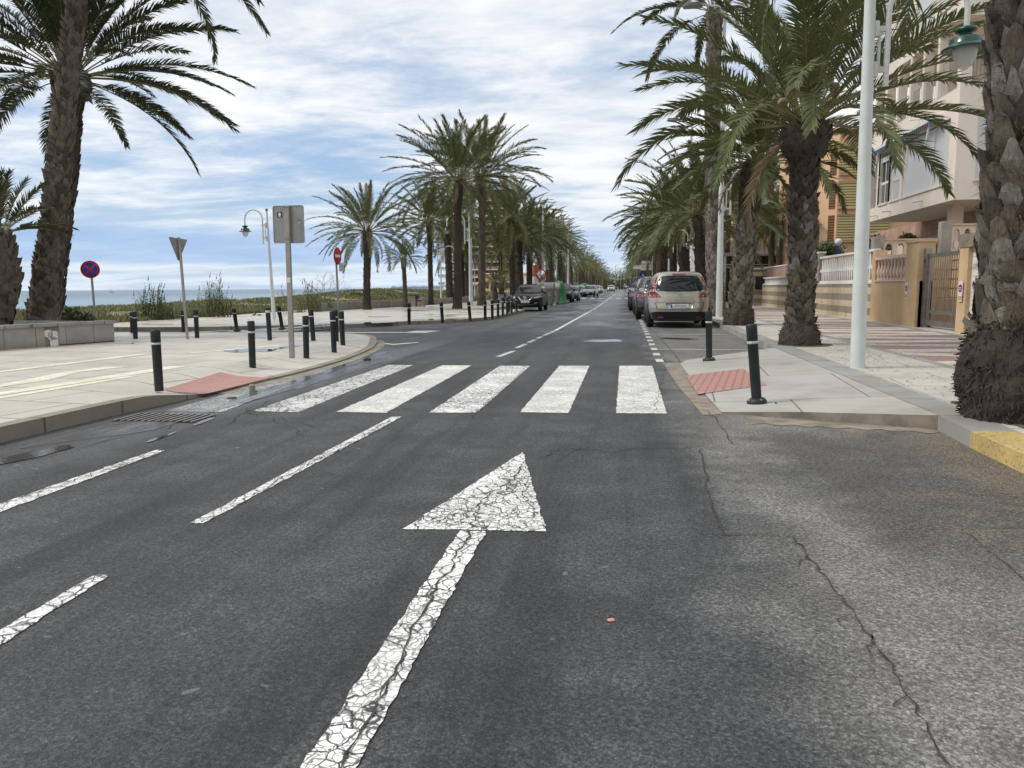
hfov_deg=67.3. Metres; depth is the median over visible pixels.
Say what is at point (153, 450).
road crack
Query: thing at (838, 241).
globe lamp
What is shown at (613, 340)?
puddle
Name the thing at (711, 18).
date palm
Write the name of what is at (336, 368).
puddle
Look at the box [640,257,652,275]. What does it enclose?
direction sign
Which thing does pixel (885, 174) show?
window
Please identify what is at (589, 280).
date palm
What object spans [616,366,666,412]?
road marking
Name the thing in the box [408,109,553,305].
date palm
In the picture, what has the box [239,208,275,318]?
street lamp
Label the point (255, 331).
road marking
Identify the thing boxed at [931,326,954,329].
yard paving
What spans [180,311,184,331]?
bollard
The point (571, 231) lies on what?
date palm
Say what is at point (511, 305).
bollard
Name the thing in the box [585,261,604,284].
date palm
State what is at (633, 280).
parked car
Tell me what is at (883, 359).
palm litter
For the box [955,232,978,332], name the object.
gate pillar wall
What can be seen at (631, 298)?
parked car
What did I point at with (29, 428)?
kerb
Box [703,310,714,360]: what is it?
bollard
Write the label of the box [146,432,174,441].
puddle
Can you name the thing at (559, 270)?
date palm
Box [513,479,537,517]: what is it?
road crack
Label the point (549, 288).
waste container
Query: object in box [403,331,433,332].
road marking
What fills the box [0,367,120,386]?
pavement marking
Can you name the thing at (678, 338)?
puddle
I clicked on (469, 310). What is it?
bollard
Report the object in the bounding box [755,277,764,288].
side window
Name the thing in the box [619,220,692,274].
date palm
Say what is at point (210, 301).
reed clump
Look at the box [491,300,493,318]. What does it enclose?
bollard
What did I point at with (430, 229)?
date palm
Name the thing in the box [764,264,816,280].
banded wall
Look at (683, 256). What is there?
date palm
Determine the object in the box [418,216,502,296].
date palm
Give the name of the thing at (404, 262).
date palm
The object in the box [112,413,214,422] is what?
drain grate
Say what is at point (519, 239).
date palm
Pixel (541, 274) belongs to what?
traffic mirror
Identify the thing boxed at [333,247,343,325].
no entry sign
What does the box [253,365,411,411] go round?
road marking
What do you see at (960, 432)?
kerb
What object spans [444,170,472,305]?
street lamp
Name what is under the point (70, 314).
flowering shrub
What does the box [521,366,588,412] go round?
road marking
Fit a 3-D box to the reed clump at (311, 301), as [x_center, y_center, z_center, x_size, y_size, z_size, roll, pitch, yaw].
[-10.504,-4.618,39.709,1.761,1.821,1.115,1,7,8]
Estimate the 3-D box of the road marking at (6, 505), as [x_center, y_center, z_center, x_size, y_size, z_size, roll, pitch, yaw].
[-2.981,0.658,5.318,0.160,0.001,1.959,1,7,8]
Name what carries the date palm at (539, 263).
on the pavement at (395, 314)
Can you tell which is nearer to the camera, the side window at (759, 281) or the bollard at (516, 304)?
the bollard at (516, 304)
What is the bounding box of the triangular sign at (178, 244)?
[169,237,188,338]
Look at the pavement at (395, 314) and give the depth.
32.27 m
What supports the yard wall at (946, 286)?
on the yard paving at (942, 328)
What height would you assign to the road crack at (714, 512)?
0.001 m
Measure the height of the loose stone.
0.100 m
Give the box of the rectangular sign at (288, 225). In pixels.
[272,205,304,357]
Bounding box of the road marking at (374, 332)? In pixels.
[346,332,402,332]
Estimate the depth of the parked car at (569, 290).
66.66 m
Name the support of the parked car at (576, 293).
on the road
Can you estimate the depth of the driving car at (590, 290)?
103.32 m
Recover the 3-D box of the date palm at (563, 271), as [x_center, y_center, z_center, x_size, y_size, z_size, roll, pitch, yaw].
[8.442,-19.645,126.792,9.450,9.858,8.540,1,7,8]
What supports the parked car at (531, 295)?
on the road
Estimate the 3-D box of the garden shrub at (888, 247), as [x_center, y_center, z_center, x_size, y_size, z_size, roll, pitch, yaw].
[13.229,-3.949,28.108,1.297,3.095,1.271,1,7,8]
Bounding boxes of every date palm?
[0,0,255,309]
[0,167,79,324]
[22,0,270,320]
[304,179,429,309]
[380,240,426,306]
[381,113,540,308]
[381,178,477,304]
[401,192,494,297]
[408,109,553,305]
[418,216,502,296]
[433,183,507,296]
[463,176,562,297]
[472,227,534,292]
[477,268,511,302]
[485,207,557,286]
[488,194,574,283]
[488,263,516,292]
[492,226,534,290]
[503,208,576,281]
[523,254,555,279]
[532,211,586,281]
[533,257,564,281]
[536,240,589,283]
[537,204,574,281]
[544,254,565,281]
[545,219,587,280]
[545,234,593,283]
[553,243,595,285]
[556,214,585,274]
[573,247,598,283]
[573,255,598,282]
[573,257,598,283]
[574,243,604,283]
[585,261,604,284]
[588,254,604,284]
[591,253,607,284]
[594,258,604,284]
[595,259,605,284]
[597,262,609,284]
[597,264,612,285]
[602,137,787,285]
[607,274,625,287]
[610,0,786,315]
[611,0,989,345]
[612,169,737,270]
[612,269,627,288]
[615,188,693,271]
[618,231,654,275]
[619,165,737,270]
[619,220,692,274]
[620,216,692,273]
[622,202,693,271]
[622,243,649,275]
[657,67,860,325]
[698,164,739,301]
[724,181,780,266]
[726,182,822,265]
[746,0,1023,424]
[748,149,779,233]
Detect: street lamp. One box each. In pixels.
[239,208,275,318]
[425,246,453,297]
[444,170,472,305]
[464,259,485,295]
[527,202,543,281]
[555,226,568,283]
[655,166,692,245]
[667,118,693,256]
[668,230,690,271]
[683,1,772,316]
[850,0,982,367]
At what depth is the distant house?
180.80 m
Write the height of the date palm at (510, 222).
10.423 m
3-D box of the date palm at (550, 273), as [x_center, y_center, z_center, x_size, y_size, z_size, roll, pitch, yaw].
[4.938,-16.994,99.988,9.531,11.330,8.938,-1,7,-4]
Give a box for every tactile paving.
[165,372,270,393]
[686,369,765,393]
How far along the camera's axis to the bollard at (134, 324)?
18.36 m
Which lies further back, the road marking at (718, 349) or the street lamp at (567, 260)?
the street lamp at (567, 260)
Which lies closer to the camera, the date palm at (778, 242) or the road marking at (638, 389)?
the road marking at (638, 389)
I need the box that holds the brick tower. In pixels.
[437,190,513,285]
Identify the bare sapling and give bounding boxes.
[299,271,349,307]
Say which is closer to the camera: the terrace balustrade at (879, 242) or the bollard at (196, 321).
the bollard at (196, 321)
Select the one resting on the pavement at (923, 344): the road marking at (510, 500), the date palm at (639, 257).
the date palm at (639, 257)
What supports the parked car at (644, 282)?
on the road
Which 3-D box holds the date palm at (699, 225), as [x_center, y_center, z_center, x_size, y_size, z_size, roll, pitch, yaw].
[9.438,-8.095,38.806,9.578,8.769,8.982,-2,7,-10]
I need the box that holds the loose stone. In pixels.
[249,384,254,391]
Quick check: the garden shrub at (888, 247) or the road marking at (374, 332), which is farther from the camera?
the garden shrub at (888, 247)
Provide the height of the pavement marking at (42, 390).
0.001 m
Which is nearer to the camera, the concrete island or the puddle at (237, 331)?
the concrete island
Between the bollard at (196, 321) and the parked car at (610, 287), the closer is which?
the bollard at (196, 321)
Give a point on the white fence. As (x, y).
(841, 268)
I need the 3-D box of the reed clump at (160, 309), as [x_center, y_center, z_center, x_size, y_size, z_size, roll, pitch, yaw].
[-14.084,-3.374,30.184,1.719,1.884,1.042,1,7,8]
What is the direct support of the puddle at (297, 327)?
on the road
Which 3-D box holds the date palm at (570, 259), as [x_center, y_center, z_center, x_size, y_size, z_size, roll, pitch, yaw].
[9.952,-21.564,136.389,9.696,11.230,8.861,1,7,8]
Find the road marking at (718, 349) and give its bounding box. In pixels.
[687,349,747,349]
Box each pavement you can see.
[0,332,375,426]
[114,289,606,326]
[714,302,1023,433]
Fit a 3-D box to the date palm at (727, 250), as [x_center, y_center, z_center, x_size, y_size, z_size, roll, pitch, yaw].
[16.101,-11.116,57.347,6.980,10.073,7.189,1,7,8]
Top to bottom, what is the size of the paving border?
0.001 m
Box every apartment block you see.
[779,127,919,283]
[868,0,989,279]
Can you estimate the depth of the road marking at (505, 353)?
15.26 m
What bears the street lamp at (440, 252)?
on the pavement at (395, 314)
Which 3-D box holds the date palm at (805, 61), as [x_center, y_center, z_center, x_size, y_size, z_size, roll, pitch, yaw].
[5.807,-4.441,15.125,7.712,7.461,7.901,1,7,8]
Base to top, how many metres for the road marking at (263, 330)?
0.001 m
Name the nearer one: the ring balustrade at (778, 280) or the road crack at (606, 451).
the road crack at (606, 451)
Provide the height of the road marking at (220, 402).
0.001 m
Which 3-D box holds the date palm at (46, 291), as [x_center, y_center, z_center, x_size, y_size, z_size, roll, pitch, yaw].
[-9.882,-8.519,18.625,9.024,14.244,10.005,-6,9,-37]
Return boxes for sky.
[0,0,935,290]
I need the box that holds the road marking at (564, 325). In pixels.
[554,319,576,330]
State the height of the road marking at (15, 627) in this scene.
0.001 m
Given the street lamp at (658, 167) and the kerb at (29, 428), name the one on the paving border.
the street lamp at (658, 167)
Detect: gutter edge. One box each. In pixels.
[217,340,384,393]
[663,363,721,414]
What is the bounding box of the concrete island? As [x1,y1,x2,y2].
[680,348,936,428]
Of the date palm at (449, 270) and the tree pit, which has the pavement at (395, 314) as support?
the date palm at (449, 270)
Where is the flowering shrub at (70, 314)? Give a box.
[61,305,96,320]
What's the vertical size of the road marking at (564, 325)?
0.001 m
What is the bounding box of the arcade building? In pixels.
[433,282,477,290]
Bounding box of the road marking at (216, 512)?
[191,417,399,522]
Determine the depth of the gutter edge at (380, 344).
12.14 m
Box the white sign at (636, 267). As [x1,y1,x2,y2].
[633,265,639,276]
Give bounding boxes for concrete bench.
[408,295,424,306]
[498,293,511,302]
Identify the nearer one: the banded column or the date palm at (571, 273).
the banded column
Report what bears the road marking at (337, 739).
on the road
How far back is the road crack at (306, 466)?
5.60 m
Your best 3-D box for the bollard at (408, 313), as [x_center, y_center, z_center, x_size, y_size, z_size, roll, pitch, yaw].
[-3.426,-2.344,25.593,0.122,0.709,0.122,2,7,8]
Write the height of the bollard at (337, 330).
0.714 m
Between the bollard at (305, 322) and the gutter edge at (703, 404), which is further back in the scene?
the bollard at (305, 322)
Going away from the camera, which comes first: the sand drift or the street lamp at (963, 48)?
the sand drift
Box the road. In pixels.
[0,288,1023,767]
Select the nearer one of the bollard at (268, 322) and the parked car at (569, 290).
the bollard at (268, 322)
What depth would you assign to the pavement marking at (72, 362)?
12.45 m
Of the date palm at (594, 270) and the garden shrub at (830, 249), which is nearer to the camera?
the garden shrub at (830, 249)
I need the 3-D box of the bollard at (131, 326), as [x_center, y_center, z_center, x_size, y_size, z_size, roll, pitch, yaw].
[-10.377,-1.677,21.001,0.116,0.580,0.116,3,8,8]
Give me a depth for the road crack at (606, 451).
6.17 m
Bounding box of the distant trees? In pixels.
[578,279,629,288]
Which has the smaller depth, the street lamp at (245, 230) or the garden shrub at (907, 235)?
the garden shrub at (907, 235)
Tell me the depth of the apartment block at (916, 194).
28.93 m
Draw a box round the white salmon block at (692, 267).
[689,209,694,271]
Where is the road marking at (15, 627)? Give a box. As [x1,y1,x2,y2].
[0,574,108,644]
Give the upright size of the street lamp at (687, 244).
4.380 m
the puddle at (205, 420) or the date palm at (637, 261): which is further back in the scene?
the date palm at (637, 261)
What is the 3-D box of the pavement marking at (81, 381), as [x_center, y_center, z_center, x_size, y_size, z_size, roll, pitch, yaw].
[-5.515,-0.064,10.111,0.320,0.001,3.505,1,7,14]
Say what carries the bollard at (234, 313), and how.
on the pavement at (178, 348)
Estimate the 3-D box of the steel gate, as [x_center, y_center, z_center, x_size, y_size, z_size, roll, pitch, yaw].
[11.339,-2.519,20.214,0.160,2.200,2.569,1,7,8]
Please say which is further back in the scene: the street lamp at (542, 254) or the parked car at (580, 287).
the parked car at (580, 287)
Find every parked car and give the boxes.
[511,283,547,310]
[564,283,574,301]
[573,286,580,300]
[578,286,584,296]
[607,285,614,291]
[624,276,641,306]
[625,282,636,310]
[629,277,640,313]
[630,275,652,318]
[639,271,710,326]
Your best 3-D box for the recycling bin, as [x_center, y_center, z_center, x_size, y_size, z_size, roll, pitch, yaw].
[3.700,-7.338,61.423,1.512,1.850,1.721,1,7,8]
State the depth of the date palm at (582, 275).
166.40 m
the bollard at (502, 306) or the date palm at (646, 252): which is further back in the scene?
the date palm at (646, 252)
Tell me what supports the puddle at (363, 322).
on the pavement at (395, 314)
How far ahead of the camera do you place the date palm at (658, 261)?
83.37 m
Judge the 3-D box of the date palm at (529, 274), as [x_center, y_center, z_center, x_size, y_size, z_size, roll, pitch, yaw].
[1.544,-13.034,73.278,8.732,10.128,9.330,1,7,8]
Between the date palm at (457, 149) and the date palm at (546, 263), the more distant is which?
the date palm at (546, 263)
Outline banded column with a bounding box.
[532,265,537,283]
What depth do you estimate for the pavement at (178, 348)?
12.62 m
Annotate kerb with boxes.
[0,342,376,442]
[114,290,604,330]
[712,318,1022,446]
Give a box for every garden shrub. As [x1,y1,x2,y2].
[816,239,846,266]
[869,234,890,250]
[896,231,917,245]
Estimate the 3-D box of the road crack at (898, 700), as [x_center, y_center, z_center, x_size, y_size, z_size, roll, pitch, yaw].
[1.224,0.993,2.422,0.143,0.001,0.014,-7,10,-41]
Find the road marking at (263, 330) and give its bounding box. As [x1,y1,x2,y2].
[214,330,300,330]
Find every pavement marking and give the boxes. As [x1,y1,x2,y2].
[0,354,145,371]
[0,366,186,394]
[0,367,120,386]
[0,375,134,398]
[193,345,279,352]
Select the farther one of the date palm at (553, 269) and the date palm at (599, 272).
the date palm at (599, 272)
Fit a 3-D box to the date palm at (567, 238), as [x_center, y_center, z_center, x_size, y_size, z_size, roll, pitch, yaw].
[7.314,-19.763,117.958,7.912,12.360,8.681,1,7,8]
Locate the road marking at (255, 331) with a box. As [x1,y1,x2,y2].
[190,331,301,331]
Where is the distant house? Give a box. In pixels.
[485,273,526,290]
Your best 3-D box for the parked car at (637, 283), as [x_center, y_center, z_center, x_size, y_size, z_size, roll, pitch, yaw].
[6.996,-4.407,38.141,2.398,1.783,4.805,1,7,8]
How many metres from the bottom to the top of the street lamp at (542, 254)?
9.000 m
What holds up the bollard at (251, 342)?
on the pavement at (178, 348)
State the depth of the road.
3.42 m
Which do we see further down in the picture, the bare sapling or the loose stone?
the loose stone
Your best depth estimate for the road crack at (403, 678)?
2.56 m
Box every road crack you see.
[1,454,155,503]
[8,361,383,464]
[41,420,252,475]
[234,421,388,504]
[341,466,520,767]
[391,666,414,688]
[471,368,525,417]
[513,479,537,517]
[535,446,699,459]
[698,449,721,530]
[792,536,951,767]
[866,630,874,656]
[893,692,911,707]
[963,530,1023,578]
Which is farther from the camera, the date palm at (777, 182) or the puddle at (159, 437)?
the date palm at (777, 182)
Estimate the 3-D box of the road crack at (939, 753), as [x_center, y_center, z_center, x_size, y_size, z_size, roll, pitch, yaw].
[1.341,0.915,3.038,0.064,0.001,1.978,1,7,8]
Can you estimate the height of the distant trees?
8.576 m
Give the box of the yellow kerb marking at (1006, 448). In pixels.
[970,431,1023,473]
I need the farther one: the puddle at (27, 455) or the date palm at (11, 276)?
the date palm at (11, 276)
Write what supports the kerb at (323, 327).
on the road
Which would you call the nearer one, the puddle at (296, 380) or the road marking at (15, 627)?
the road marking at (15, 627)
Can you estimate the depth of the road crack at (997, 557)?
3.65 m
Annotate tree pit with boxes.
[794,343,831,346]
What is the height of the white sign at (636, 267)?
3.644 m
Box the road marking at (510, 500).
[403,452,545,530]
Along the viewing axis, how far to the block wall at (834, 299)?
31.43 m
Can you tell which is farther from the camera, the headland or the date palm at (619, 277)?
the headland
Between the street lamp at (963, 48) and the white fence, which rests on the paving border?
the street lamp at (963, 48)
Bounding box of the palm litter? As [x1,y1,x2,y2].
[736,325,959,395]
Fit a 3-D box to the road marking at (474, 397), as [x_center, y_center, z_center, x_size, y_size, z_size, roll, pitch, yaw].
[-0.288,-0.001,10.448,0.544,0.001,4.897,1,7,8]
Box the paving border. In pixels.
[712,305,1014,424]
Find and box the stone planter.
[0,320,115,349]
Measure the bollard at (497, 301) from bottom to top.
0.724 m
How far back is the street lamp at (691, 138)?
47.36 m
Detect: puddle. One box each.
[0,444,72,463]
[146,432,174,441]
[191,417,214,425]
[215,330,262,331]
[223,349,274,351]
[228,385,276,401]
[256,325,329,329]
[263,373,319,391]
[274,345,302,348]
[317,360,363,374]
[328,322,388,323]
[413,319,453,319]
[584,339,622,341]
[661,338,690,339]
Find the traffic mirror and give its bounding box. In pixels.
[536,269,545,281]
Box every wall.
[310,294,509,311]
[762,283,870,319]
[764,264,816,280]
[869,239,937,326]
[931,255,958,322]
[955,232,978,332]
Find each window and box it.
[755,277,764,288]
[877,155,889,206]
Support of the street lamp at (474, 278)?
on the pavement at (395, 314)
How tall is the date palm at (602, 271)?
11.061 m
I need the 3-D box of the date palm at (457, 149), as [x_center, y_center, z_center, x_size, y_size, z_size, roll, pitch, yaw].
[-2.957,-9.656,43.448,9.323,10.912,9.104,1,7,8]
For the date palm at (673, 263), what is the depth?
56.32 m
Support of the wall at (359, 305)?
on the pavement at (395, 314)
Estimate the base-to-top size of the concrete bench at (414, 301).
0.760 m
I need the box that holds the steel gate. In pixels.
[920,248,959,328]
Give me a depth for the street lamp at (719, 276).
29.06 m
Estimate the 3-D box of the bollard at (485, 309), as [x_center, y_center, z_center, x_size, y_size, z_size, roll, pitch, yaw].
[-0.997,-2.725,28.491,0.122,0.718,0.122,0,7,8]
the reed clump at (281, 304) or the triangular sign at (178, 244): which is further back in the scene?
the reed clump at (281, 304)
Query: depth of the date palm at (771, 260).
51.97 m
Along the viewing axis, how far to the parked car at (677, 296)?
24.22 m
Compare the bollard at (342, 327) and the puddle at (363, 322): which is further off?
the puddle at (363, 322)
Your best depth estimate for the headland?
5308.59 m
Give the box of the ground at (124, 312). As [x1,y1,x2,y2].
[16,287,616,319]
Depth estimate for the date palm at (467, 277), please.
69.96 m
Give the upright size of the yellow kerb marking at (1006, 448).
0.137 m
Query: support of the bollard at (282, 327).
on the pavement at (178, 348)
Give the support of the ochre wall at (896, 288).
on the pavement at (923, 344)
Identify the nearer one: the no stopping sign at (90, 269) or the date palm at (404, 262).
the no stopping sign at (90, 269)
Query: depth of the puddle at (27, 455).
6.12 m
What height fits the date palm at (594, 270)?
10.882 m
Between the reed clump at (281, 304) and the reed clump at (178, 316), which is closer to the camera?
the reed clump at (178, 316)
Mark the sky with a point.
(334, 81)
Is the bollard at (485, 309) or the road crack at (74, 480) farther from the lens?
the bollard at (485, 309)
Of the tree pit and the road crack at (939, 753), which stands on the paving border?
the tree pit
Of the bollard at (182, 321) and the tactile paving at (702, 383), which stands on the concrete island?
the tactile paving at (702, 383)
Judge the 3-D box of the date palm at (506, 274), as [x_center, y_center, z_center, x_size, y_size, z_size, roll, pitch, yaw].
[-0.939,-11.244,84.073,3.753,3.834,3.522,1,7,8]
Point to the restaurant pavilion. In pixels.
(765, 262)
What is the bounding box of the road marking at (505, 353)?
[496,351,514,356]
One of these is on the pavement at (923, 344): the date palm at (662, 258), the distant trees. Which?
the date palm at (662, 258)
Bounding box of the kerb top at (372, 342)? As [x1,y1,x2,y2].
[0,332,376,426]
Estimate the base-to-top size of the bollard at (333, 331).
0.847 m
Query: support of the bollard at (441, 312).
on the pavement at (395, 314)
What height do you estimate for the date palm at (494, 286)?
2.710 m
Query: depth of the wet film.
10.28 m
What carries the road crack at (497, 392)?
on the road
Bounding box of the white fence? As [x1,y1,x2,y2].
[817,249,880,282]
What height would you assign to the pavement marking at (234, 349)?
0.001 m
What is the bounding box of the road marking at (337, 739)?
[300,530,485,767]
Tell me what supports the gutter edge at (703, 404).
on the road
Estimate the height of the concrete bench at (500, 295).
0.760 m
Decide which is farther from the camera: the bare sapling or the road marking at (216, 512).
the bare sapling
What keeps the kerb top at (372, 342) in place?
on the pavement at (178, 348)
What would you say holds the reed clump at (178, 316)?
on the ground at (124, 312)
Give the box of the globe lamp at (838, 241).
[835,238,841,280]
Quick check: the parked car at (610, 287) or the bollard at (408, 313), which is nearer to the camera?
the bollard at (408, 313)
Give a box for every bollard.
[129,312,132,332]
[132,311,137,338]
[150,329,163,391]
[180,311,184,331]
[193,310,198,337]
[232,308,240,330]
[247,321,255,367]
[265,307,271,339]
[277,306,285,329]
[302,316,308,358]
[308,309,315,340]
[329,311,336,352]
[333,310,338,340]
[338,311,344,344]
[407,303,410,323]
[439,302,443,322]
[467,301,471,320]
[483,301,486,319]
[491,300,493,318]
[496,299,498,317]
[501,297,503,315]
[506,298,507,314]
[508,296,509,312]
[510,298,512,312]
[514,297,518,311]
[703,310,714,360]
[746,324,766,404]
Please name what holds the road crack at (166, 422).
on the wet film
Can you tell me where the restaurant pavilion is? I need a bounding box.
[723,208,775,291]
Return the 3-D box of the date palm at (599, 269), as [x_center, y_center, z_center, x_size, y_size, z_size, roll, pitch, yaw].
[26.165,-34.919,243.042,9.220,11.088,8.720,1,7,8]
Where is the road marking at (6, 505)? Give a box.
[0,450,163,511]
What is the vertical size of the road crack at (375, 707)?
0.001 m
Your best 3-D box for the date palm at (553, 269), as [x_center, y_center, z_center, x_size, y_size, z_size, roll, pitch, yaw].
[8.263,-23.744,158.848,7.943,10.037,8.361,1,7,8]
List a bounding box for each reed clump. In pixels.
[133,277,176,319]
[168,295,183,318]
[195,272,234,316]
[270,286,286,314]
[294,278,323,311]
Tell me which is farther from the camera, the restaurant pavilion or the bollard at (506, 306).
the restaurant pavilion
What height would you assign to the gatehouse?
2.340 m
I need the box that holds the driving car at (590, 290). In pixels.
[581,285,598,296]
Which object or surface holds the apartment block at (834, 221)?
on the forecourt
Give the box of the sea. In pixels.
[16,289,356,309]
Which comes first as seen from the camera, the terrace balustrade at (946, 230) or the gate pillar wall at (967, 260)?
the gate pillar wall at (967, 260)
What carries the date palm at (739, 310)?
on the pavement at (923, 344)
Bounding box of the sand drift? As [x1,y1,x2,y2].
[744,416,938,432]
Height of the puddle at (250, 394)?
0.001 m
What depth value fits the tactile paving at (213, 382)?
10.38 m
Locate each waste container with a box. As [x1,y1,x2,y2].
[537,282,554,305]
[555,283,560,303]
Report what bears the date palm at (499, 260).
on the pavement at (395, 314)
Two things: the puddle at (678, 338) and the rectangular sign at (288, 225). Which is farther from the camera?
the puddle at (678, 338)
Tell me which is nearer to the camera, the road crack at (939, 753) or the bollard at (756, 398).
the road crack at (939, 753)
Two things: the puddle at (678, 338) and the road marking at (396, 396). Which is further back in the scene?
the puddle at (678, 338)
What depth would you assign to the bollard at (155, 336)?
9.37 m
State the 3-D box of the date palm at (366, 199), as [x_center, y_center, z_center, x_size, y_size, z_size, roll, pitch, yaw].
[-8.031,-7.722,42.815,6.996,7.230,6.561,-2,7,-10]
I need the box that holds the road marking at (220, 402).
[168,370,323,411]
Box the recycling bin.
[553,281,567,303]
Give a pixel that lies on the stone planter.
(18, 334)
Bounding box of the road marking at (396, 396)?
[337,365,470,412]
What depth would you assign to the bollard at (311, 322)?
17.33 m
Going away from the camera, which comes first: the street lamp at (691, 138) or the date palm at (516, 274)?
the street lamp at (691, 138)
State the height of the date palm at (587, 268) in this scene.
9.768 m
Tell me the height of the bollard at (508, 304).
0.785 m
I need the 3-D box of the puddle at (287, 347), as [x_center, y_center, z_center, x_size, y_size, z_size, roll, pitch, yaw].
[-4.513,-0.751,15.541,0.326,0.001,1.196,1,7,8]
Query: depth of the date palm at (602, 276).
295.38 m
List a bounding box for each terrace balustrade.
[869,236,938,282]
[937,221,975,255]
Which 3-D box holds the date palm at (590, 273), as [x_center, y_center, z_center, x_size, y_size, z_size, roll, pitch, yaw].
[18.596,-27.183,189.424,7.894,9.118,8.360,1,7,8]
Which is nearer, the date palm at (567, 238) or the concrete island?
the concrete island
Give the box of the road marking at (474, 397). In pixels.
[429,366,528,412]
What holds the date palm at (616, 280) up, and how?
on the road
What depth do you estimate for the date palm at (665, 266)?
65.27 m
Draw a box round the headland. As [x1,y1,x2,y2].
[389,286,445,288]
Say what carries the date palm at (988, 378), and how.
on the pavement at (923, 344)
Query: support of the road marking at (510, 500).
on the road
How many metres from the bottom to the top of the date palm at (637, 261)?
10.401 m
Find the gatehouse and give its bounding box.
[729,268,766,304]
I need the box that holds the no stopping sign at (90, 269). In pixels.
[80,261,99,320]
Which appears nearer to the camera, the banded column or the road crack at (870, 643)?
the road crack at (870, 643)
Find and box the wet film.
[22,347,397,447]
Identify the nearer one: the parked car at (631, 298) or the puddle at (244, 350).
the puddle at (244, 350)
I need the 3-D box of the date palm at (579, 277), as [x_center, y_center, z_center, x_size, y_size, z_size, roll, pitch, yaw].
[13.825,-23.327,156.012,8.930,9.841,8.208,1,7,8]
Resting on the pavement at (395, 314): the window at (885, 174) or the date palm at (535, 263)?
the date palm at (535, 263)
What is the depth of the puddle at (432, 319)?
29.02 m
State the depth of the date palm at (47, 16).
22.72 m
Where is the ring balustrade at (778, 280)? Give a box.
[763,274,816,283]

